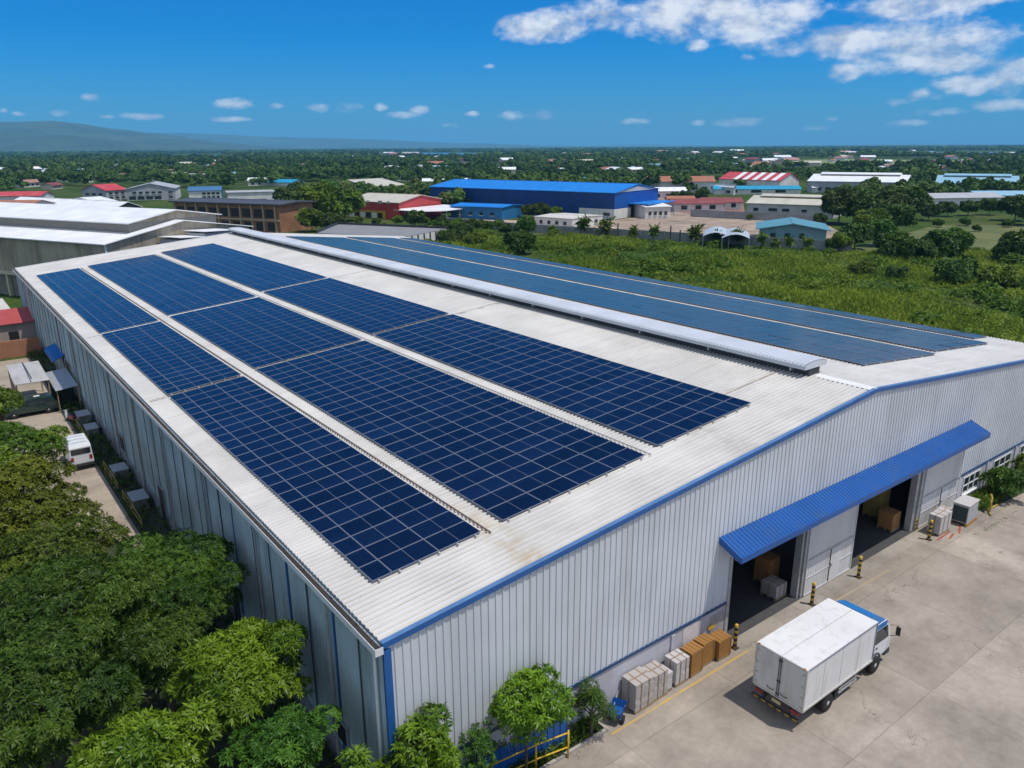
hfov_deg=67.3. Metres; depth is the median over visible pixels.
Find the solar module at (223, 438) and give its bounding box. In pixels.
[214,433,235,442]
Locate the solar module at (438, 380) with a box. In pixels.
[420,374,455,386]
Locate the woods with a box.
[0,145,1023,192]
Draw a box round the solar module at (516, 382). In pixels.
[500,374,539,388]
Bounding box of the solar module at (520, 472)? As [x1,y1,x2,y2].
[496,461,545,483]
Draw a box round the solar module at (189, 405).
[179,402,196,409]
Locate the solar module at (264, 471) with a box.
[251,465,275,478]
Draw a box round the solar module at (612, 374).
[595,369,628,380]
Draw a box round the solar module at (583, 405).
[563,397,605,413]
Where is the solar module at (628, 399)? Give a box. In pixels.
[608,391,650,406]
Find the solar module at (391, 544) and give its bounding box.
[364,528,422,559]
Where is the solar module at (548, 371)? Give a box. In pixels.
[530,365,567,377]
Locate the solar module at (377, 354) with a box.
[362,349,393,359]
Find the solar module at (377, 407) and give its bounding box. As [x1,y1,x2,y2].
[369,396,407,411]
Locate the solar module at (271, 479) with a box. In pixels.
[260,473,284,485]
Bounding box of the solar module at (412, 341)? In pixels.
[396,336,429,346]
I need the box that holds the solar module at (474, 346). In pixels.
[457,341,490,351]
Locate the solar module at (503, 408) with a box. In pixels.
[484,401,523,415]
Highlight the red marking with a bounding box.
[937,525,960,539]
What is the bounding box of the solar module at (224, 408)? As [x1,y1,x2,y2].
[205,401,242,415]
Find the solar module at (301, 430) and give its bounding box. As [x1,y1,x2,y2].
[281,422,321,438]
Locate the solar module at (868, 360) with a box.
[846,357,888,364]
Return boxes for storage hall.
[14,196,142,207]
[76,196,116,200]
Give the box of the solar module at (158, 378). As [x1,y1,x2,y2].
[150,376,165,381]
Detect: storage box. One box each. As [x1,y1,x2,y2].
[74,409,91,426]
[83,422,98,438]
[109,462,129,481]
[126,488,149,511]
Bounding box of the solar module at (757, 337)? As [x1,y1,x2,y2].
[741,335,780,339]
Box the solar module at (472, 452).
[455,440,501,460]
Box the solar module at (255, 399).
[238,393,274,405]
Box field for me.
[839,225,1023,278]
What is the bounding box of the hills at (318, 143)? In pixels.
[156,133,613,148]
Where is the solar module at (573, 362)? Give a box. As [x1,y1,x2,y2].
[557,357,589,368]
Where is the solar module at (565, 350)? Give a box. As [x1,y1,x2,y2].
[557,347,574,353]
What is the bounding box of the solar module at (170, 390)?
[163,387,179,394]
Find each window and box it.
[8,331,19,339]
[187,206,194,210]
[198,207,205,211]
[209,207,216,215]
[220,208,227,215]
[231,208,238,216]
[242,208,249,216]
[244,222,251,229]
[253,209,261,217]
[256,222,262,230]
[265,209,273,217]
[267,223,274,230]
[751,190,761,192]
[768,208,776,211]
[775,190,785,192]
[961,469,980,495]
[993,451,1011,468]
[1019,445,1023,460]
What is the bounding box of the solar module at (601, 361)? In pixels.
[592,358,611,364]
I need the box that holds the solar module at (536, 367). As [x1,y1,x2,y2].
[519,361,554,373]
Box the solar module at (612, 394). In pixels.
[593,386,634,401]
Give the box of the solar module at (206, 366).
[193,361,224,370]
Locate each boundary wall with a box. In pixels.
[447,217,851,250]
[690,209,825,223]
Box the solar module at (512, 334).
[504,332,521,336]
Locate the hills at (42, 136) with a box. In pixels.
[0,121,306,152]
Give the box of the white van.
[63,433,94,466]
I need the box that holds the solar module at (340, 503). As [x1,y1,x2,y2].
[316,490,368,515]
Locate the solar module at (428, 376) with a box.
[411,370,445,381]
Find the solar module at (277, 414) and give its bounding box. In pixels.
[258,407,297,421]
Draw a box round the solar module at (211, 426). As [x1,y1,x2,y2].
[202,422,221,430]
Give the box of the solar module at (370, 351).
[355,346,384,355]
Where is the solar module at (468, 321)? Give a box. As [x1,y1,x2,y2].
[461,319,475,323]
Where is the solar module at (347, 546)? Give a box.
[332,536,362,555]
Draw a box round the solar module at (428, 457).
[405,447,453,467]
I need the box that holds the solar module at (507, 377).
[489,370,526,383]
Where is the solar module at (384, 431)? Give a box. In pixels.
[363,422,406,440]
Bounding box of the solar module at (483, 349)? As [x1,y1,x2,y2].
[467,344,499,354]
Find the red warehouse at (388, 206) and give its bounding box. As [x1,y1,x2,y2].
[347,193,461,219]
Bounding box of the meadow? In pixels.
[799,159,957,163]
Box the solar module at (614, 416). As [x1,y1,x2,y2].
[592,407,636,425]
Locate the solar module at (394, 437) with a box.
[373,428,417,446]
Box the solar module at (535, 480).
[511,469,562,492]
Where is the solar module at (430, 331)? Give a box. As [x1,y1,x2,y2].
[415,327,446,335]
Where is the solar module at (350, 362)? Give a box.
[335,356,367,367]
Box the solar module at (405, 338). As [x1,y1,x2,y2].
[389,333,421,343]
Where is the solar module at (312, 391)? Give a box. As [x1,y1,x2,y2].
[295,384,332,397]
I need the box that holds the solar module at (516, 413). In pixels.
[496,406,536,421]
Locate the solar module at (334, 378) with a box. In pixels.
[320,371,354,383]
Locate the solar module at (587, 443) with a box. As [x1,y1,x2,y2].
[565,434,609,453]
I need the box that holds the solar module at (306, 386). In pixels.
[289,380,325,392]
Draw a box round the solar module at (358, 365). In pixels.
[342,360,375,370]
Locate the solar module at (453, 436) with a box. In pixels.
[431,428,475,445]
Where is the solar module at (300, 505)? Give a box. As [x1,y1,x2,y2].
[288,497,314,513]
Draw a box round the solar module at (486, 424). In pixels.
[464,416,507,433]
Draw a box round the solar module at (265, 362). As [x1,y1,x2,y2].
[248,357,282,367]
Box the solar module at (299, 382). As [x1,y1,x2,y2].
[282,376,318,388]
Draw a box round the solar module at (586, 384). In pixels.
[567,377,606,391]
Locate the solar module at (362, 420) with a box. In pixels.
[344,412,386,428]
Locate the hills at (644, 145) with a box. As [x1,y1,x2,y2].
[595,143,1023,146]
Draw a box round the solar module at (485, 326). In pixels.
[478,324,493,328]
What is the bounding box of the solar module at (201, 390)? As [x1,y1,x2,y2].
[183,384,218,396]
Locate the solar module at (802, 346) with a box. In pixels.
[783,343,823,349]
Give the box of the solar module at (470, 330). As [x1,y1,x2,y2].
[457,326,483,334]
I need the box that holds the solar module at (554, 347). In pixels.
[545,344,562,349]
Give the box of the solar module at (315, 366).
[299,361,332,371]
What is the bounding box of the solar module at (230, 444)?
[221,439,242,449]
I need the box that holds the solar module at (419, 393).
[400,387,437,400]
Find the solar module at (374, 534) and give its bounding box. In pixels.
[351,518,407,547]
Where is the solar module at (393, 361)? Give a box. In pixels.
[378,356,409,366]
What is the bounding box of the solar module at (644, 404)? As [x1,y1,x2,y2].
[623,396,664,412]
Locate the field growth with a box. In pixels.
[409,220,1023,342]
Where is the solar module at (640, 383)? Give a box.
[622,377,657,390]
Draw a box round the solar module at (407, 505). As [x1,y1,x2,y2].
[382,492,433,517]
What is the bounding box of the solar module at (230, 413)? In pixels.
[210,406,249,420]
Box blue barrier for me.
[461,720,566,767]
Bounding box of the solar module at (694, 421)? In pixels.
[671,412,717,430]
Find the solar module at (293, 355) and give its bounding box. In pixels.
[278,350,310,359]
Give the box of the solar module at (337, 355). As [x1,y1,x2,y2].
[321,350,352,359]
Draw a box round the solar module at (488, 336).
[474,332,502,340]
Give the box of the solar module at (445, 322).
[432,319,457,326]
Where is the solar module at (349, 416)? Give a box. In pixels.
[335,406,376,422]
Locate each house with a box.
[14,179,41,187]
[39,182,63,189]
[187,186,222,197]
[224,189,274,199]
[424,161,443,163]
[498,158,512,162]
[502,167,515,172]
[534,213,602,226]
[626,167,642,172]
[745,157,761,162]
[756,217,830,239]
[762,158,777,161]
[771,159,782,163]
[772,155,791,159]
[782,158,799,160]
[807,161,821,165]
[833,156,848,159]
[859,155,875,158]
[944,155,958,158]
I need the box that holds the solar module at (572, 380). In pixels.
[553,373,591,386]
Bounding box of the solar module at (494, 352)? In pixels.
[477,347,511,358]
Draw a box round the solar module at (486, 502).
[472,484,525,510]
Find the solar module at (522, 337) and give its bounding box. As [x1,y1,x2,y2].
[514,335,530,339]
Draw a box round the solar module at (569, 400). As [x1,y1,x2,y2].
[549,392,591,408]
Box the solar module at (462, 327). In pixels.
[448,324,475,331]
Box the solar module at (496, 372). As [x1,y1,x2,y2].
[478,366,515,379]
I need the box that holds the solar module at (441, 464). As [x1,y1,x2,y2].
[418,453,466,475]
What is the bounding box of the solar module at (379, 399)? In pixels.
[360,392,398,405]
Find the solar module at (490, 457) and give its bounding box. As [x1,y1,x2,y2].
[468,447,515,467]
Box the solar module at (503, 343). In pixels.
[493,337,522,346]
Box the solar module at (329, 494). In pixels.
[305,482,355,505]
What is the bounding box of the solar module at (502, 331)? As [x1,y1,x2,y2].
[495,329,510,333]
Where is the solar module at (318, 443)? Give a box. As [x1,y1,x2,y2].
[297,434,340,451]
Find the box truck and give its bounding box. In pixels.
[751,598,900,723]
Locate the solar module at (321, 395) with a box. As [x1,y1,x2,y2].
[303,388,341,401]
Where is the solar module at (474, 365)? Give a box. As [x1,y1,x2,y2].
[458,359,494,371]
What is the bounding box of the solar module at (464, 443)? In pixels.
[442,434,487,452]
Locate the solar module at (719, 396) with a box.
[708,392,732,400]
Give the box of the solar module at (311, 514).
[298,506,325,522]
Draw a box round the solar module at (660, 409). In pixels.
[638,401,681,417]
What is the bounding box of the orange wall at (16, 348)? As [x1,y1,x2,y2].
[0,337,40,358]
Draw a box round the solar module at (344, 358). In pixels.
[327,353,360,363]
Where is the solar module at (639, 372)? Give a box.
[631,369,652,376]
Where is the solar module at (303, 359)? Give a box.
[286,354,318,364]
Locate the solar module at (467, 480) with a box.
[443,468,494,492]
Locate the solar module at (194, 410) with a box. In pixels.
[185,406,202,414]
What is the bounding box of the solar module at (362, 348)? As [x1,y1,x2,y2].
[348,343,377,352]
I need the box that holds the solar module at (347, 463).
[326,453,371,473]
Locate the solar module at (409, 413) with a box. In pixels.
[388,406,428,421]
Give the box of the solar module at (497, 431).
[477,422,520,439]
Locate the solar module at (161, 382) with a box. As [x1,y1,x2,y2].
[154,379,170,385]
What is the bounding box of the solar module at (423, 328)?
[408,324,438,332]
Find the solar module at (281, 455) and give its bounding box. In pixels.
[260,446,304,464]
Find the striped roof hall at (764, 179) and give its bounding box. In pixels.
[719,171,799,185]
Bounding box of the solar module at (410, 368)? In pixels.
[393,363,427,373]
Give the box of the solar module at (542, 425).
[522,416,563,433]
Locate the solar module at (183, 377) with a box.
[167,371,200,382]
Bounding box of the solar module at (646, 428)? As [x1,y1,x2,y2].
[624,419,670,438]
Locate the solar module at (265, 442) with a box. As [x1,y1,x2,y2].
[244,433,287,450]
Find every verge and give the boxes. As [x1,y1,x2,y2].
[0,482,267,767]
[977,470,1023,511]
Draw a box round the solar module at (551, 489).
[527,477,579,501]
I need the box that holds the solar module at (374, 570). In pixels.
[358,560,391,581]
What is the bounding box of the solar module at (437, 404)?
[421,396,459,410]
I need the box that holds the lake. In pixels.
[422,153,476,154]
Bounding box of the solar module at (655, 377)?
[646,374,666,381]
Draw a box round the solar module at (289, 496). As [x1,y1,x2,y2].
[278,489,303,503]
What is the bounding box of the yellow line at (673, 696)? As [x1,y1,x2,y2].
[611,650,747,734]
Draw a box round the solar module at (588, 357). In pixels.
[580,354,598,360]
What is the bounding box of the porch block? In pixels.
[714,184,736,194]
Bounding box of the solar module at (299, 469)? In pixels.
[277,459,323,479]
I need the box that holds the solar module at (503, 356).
[486,351,521,361]
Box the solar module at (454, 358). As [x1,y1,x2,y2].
[439,352,473,363]
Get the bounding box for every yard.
[464,211,836,238]
[549,493,1023,767]
[658,199,744,213]
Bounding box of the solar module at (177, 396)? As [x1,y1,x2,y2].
[169,393,186,400]
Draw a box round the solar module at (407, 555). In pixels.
[378,539,438,572]
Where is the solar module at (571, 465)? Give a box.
[547,454,595,475]
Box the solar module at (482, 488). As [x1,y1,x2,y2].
[457,476,509,501]
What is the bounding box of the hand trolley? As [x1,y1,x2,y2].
[607,689,627,723]
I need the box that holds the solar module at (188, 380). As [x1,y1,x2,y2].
[172,375,205,386]
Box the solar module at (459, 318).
[453,317,466,320]
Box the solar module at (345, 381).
[328,375,363,387]
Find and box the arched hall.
[335,178,403,186]
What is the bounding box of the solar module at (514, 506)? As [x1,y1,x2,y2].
[487,493,542,520]
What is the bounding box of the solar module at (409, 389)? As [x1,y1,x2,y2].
[391,383,428,395]
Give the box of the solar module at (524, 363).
[508,357,542,369]
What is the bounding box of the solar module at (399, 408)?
[378,401,417,416]
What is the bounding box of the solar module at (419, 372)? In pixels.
[402,366,435,377]
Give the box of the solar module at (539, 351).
[523,347,553,356]
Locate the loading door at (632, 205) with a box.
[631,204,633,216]
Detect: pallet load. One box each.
[621,666,653,714]
[642,660,667,702]
[664,648,689,687]
[926,507,951,536]
[937,505,951,510]
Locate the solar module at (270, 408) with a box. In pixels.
[251,402,289,415]
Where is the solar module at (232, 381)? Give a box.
[215,376,248,387]
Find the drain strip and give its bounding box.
[29,348,340,767]
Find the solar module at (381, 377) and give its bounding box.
[366,371,400,382]
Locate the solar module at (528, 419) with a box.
[509,411,549,427]
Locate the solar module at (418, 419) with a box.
[398,411,440,427]
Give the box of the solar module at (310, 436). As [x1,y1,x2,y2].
[289,428,331,444]
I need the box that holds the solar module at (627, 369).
[617,365,638,372]
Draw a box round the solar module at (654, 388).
[636,382,672,394]
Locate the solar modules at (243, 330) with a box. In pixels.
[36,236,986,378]
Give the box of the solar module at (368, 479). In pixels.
[347,468,394,489]
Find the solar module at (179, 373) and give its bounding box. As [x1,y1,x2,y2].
[163,368,195,378]
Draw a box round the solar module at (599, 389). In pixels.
[580,382,619,396]
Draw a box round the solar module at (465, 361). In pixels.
[448,355,484,367]
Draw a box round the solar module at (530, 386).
[512,378,552,393]
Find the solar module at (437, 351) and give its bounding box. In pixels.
[421,345,455,356]
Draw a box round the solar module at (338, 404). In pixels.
[318,397,358,411]
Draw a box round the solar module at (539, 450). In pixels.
[517,440,563,460]
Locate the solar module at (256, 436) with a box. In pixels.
[237,427,279,444]
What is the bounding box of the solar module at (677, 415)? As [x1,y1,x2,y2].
[654,406,698,423]
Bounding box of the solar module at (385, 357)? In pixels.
[370,353,401,362]
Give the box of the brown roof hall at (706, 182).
[647,176,715,192]
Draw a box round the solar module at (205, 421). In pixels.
[196,416,215,425]
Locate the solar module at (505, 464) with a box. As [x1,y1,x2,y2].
[482,454,529,475]
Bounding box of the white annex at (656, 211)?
[634,203,671,218]
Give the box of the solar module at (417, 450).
[394,440,441,460]
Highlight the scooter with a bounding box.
[63,409,75,421]
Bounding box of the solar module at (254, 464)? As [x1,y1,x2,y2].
[243,458,266,470]
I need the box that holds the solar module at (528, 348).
[512,344,542,353]
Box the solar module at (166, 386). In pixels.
[158,383,174,389]
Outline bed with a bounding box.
[528,724,601,767]
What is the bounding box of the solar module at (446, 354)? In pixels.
[430,349,464,359]
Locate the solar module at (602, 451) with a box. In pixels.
[581,441,626,460]
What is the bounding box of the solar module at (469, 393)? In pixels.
[450,387,486,400]
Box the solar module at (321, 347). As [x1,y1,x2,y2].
[305,343,336,352]
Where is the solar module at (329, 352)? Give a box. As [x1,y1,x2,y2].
[315,347,345,356]
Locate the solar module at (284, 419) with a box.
[266,412,305,426]
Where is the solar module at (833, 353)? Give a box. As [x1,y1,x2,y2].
[814,350,853,356]
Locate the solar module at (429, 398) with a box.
[410,391,448,405]
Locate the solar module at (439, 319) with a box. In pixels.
[424,316,451,323]
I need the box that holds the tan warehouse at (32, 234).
[0,202,252,295]
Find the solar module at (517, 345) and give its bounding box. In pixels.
[503,340,533,349]
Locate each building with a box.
[0,191,53,199]
[0,200,54,203]
[81,183,126,199]
[126,181,180,200]
[168,198,316,232]
[247,177,266,185]
[422,178,467,182]
[655,187,686,198]
[665,196,694,203]
[666,198,725,211]
[700,197,743,209]
[711,185,801,193]
[811,186,819,192]
[928,192,1003,204]
[966,191,1023,196]
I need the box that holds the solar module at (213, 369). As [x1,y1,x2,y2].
[197,364,228,374]
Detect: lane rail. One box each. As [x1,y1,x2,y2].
[75,419,89,441]
[103,461,118,494]
[122,490,142,524]
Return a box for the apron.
[732,532,924,648]
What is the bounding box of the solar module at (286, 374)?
[269,368,303,380]
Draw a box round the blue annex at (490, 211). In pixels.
[449,202,521,219]
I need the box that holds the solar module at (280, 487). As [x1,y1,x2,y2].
[268,481,293,494]
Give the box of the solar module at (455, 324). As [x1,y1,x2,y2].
[440,321,467,328]
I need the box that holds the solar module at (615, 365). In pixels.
[604,362,624,368]
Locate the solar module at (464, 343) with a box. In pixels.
[448,338,481,348]
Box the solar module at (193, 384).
[176,378,211,390]
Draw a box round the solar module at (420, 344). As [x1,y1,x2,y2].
[404,339,437,349]
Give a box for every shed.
[0,298,9,309]
[0,307,37,341]
[6,361,50,396]
[46,368,80,412]
[157,235,205,243]
[183,228,231,235]
[316,222,447,240]
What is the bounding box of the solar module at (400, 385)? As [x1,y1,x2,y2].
[382,378,419,391]
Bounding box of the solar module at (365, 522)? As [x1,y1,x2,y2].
[339,508,393,535]
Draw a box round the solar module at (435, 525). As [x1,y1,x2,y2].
[409,511,463,538]
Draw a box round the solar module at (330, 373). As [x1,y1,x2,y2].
[314,368,347,379]
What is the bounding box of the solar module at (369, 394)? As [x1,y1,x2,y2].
[352,387,389,401]
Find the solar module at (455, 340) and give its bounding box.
[440,335,471,344]
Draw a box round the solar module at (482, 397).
[461,391,499,404]
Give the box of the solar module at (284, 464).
[268,452,314,472]
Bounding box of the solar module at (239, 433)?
[230,422,271,438]
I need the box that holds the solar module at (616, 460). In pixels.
[597,448,644,468]
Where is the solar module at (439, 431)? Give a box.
[420,422,462,439]
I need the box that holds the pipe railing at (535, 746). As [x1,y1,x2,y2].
[489,730,569,767]
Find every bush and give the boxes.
[437,227,458,242]
[456,228,470,239]
[462,232,487,243]
[502,229,536,253]
[847,260,877,273]
[872,230,919,256]
[884,265,909,276]
[912,236,941,257]
[923,226,976,257]
[931,218,944,225]
[932,255,978,282]
[959,217,971,225]
[971,224,982,231]
[976,264,1019,286]
[992,228,1023,259]
[1001,219,1015,225]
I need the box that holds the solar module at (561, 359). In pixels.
[546,354,576,364]
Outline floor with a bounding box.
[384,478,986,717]
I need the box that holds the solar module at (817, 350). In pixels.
[799,347,837,353]
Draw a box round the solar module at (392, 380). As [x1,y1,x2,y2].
[374,374,409,386]
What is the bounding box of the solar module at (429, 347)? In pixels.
[413,342,446,352]
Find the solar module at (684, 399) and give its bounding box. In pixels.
[667,391,705,405]
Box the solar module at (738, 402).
[724,397,750,406]
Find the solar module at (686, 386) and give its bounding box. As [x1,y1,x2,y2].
[675,382,698,390]
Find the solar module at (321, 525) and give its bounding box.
[309,516,337,533]
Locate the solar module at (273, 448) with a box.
[251,439,296,457]
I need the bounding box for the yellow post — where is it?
[987,494,997,515]
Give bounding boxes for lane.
[0,358,203,635]
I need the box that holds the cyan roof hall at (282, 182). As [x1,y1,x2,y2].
[259,179,304,185]
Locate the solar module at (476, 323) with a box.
[469,321,483,325]
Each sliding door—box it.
[802,505,858,596]
[917,450,965,528]
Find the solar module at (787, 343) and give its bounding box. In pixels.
[768,340,808,346]
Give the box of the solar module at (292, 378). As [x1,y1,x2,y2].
[275,372,311,384]
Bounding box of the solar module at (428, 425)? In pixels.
[409,417,450,433]
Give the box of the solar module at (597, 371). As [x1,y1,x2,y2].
[581,365,614,376]
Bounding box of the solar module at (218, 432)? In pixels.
[208,427,228,436]
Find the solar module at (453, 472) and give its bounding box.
[430,461,479,483]
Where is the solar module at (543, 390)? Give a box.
[524,383,563,397]
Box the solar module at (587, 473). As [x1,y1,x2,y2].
[563,461,613,484]
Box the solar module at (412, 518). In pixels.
[395,501,448,527]
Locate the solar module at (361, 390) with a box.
[343,383,380,396]
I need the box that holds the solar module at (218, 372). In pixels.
[203,367,234,377]
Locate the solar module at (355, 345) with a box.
[342,340,370,349]
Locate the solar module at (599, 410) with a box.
[577,402,621,419]
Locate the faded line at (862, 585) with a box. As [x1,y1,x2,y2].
[835,569,888,600]
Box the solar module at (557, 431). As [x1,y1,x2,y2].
[536,422,577,439]
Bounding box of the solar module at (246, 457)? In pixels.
[236,452,257,462]
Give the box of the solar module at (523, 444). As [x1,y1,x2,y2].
[503,434,548,453]
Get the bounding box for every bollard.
[731,623,738,650]
[808,582,815,606]
[854,556,862,578]
[925,520,932,540]
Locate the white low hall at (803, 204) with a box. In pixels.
[746,193,840,218]
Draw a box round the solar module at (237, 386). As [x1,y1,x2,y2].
[220,380,254,391]
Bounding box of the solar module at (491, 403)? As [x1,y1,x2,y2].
[472,396,511,410]
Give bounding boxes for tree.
[0,385,25,450]
[0,420,70,494]
[0,453,103,580]
[0,512,132,599]
[0,551,176,700]
[0,635,145,767]
[65,695,227,767]
[76,527,250,624]
[96,603,219,716]
[164,615,313,765]
[213,701,344,767]
[272,186,297,199]
[277,188,308,199]
[294,182,308,188]
[295,207,323,231]
[298,180,344,213]
[319,211,345,227]
[323,179,339,187]
[338,179,354,187]
[338,188,365,221]
[341,184,359,189]
[353,216,363,222]
[354,181,374,187]
[358,186,370,194]
[366,186,388,192]
[371,218,380,223]
[381,184,404,193]
[391,215,403,223]
[400,187,418,193]
[403,210,425,224]
[406,183,418,189]
[409,177,420,183]
[418,182,433,193]
[423,185,430,195]
[427,219,439,225]
[436,216,446,220]
[439,192,453,204]
[439,219,456,229]
[443,189,465,203]
[445,187,464,202]
[454,222,473,231]
[464,218,475,223]
[472,219,484,228]
[481,221,493,229]
[494,219,503,226]
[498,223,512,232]
[513,216,536,231]
[521,204,533,216]
[532,202,550,214]
[547,224,556,233]
[549,206,562,212]
[568,675,618,736]
[572,176,590,181]
[573,212,592,232]
[595,216,616,236]
[627,224,638,238]
[648,222,660,240]
[669,191,678,195]
[678,190,693,195]
[686,223,704,242]
[694,187,709,197]
[710,228,721,240]
[730,226,746,243]
[745,214,752,218]
[755,230,767,248]
[768,236,781,248]
[783,235,795,249]
[799,235,816,249]
[813,213,827,222]
[819,187,861,223]
[824,238,839,248]
[832,231,854,250]
[836,183,852,188]
[838,222,874,249]
[847,192,885,217]
[851,185,870,193]
[852,207,891,224]
[856,182,869,186]
[860,177,881,186]
[865,182,883,191]
[868,218,898,239]
[870,189,914,205]
[881,184,896,192]
[881,202,920,227]
[892,184,933,209]
[895,178,910,185]
[915,181,938,191]
[917,202,942,219]
[931,188,947,192]
[937,185,958,192]
[940,201,959,215]
[959,200,980,215]
[965,184,980,191]
[980,197,998,214]
[995,194,1022,219]
[1007,195,1023,218]
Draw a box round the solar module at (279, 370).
[263,365,297,376]
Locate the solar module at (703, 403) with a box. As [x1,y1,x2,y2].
[684,396,723,411]
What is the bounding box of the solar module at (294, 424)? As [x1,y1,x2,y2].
[273,417,312,432]
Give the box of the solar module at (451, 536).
[424,521,480,550]
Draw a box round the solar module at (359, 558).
[345,548,376,567]
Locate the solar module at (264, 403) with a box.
[245,397,282,410]
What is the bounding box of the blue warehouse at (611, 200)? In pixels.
[428,179,674,219]
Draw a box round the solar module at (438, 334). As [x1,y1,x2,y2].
[423,329,454,338]
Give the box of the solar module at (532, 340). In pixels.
[524,338,541,342]
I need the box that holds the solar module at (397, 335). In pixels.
[382,331,413,340]
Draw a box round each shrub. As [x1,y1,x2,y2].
[334,742,375,767]
[372,702,463,767]
[447,754,460,767]
[458,717,508,767]
[486,661,577,767]
[978,465,1023,498]
[1008,452,1023,470]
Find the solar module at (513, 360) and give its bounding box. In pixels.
[496,354,532,365]
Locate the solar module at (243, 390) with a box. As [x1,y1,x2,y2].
[226,384,260,396]
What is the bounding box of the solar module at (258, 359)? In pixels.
[243,354,276,363]
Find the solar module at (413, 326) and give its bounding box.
[401,322,429,330]
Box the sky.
[0,0,1023,145]
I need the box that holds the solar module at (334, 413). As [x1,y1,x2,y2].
[326,402,367,417]
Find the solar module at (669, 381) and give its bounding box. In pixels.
[659,378,682,385]
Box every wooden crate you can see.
[680,640,703,678]
[693,633,714,666]
[709,629,731,661]
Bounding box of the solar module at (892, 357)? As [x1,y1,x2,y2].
[874,353,912,360]
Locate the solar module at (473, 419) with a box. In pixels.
[453,411,494,427]
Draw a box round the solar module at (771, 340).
[754,338,793,342]
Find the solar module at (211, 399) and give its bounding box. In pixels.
[193,393,230,405]
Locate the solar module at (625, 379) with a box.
[607,373,642,385]
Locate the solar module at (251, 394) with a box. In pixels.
[232,388,268,400]
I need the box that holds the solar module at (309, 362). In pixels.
[293,357,326,367]
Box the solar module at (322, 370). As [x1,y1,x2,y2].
[306,364,340,375]
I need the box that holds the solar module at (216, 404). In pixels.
[199,397,236,410]
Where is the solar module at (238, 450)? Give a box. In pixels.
[228,445,250,456]
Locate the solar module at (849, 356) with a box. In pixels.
[830,353,871,360]
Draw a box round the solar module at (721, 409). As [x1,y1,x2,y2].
[700,402,741,417]
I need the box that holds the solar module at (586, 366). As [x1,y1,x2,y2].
[569,361,602,372]
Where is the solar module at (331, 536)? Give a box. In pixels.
[320,526,349,544]
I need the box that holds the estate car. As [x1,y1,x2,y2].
[5,392,58,418]
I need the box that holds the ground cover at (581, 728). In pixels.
[0,547,601,767]
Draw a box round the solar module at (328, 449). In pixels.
[307,440,350,458]
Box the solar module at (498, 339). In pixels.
[484,334,512,343]
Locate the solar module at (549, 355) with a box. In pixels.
[534,350,565,360]
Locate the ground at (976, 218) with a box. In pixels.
[0,150,1023,526]
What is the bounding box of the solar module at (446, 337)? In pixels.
[431,332,462,341]
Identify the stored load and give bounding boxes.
[753,551,779,582]
[760,575,786,600]
[862,488,890,519]
[877,506,900,532]
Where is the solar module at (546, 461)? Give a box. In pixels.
[532,447,579,468]
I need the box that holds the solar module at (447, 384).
[430,378,465,390]
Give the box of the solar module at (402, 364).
[386,359,418,369]
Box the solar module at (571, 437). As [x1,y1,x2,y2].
[550,428,593,446]
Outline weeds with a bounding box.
[28,347,347,767]
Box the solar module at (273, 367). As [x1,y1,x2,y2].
[257,362,291,372]
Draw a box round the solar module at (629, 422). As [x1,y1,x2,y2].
[607,413,653,431]
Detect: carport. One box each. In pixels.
[702,226,729,245]
[721,228,749,249]
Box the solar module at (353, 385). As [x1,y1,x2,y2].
[335,379,371,391]
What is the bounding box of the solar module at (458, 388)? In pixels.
[440,382,477,395]
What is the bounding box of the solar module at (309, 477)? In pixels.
[285,466,334,488]
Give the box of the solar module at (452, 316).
[445,314,459,318]
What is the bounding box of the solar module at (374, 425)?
[353,417,396,434]
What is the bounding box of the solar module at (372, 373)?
[358,367,392,378]
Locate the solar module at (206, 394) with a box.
[188,388,225,400]
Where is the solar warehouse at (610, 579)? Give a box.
[12,227,1023,767]
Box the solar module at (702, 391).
[691,387,714,395]
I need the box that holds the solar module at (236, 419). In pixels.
[216,411,256,426]
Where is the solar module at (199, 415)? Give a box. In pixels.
[190,411,208,420]
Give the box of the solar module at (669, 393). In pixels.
[651,386,688,400]
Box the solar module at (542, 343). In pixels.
[534,341,551,346]
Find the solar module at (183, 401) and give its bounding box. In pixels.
[175,397,192,404]
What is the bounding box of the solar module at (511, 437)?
[490,428,534,446]
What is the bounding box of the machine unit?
[951,494,979,526]
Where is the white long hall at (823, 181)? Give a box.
[807,172,911,192]
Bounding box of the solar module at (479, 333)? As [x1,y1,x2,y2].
[466,329,493,337]
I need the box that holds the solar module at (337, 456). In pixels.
[316,447,360,465]
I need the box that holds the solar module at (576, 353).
[567,351,585,356]
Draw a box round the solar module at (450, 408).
[431,401,471,415]
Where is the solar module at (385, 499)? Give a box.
[370,484,419,507]
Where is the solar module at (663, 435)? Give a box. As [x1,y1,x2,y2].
[640,425,688,445]
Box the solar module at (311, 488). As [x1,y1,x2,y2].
[295,474,345,496]
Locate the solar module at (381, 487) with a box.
[358,475,407,498]
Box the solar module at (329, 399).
[310,392,349,406]
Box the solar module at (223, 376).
[207,371,240,382]
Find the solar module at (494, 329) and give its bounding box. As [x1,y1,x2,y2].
[487,327,501,331]
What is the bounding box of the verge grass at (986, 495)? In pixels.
[968,466,1023,509]
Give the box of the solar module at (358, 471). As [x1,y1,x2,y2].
[336,460,382,481]
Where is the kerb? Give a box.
[540,721,608,767]
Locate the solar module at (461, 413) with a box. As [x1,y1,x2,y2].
[441,406,482,421]
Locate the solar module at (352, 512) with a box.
[327,499,380,525]
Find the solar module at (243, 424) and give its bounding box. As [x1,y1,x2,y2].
[223,416,264,432]

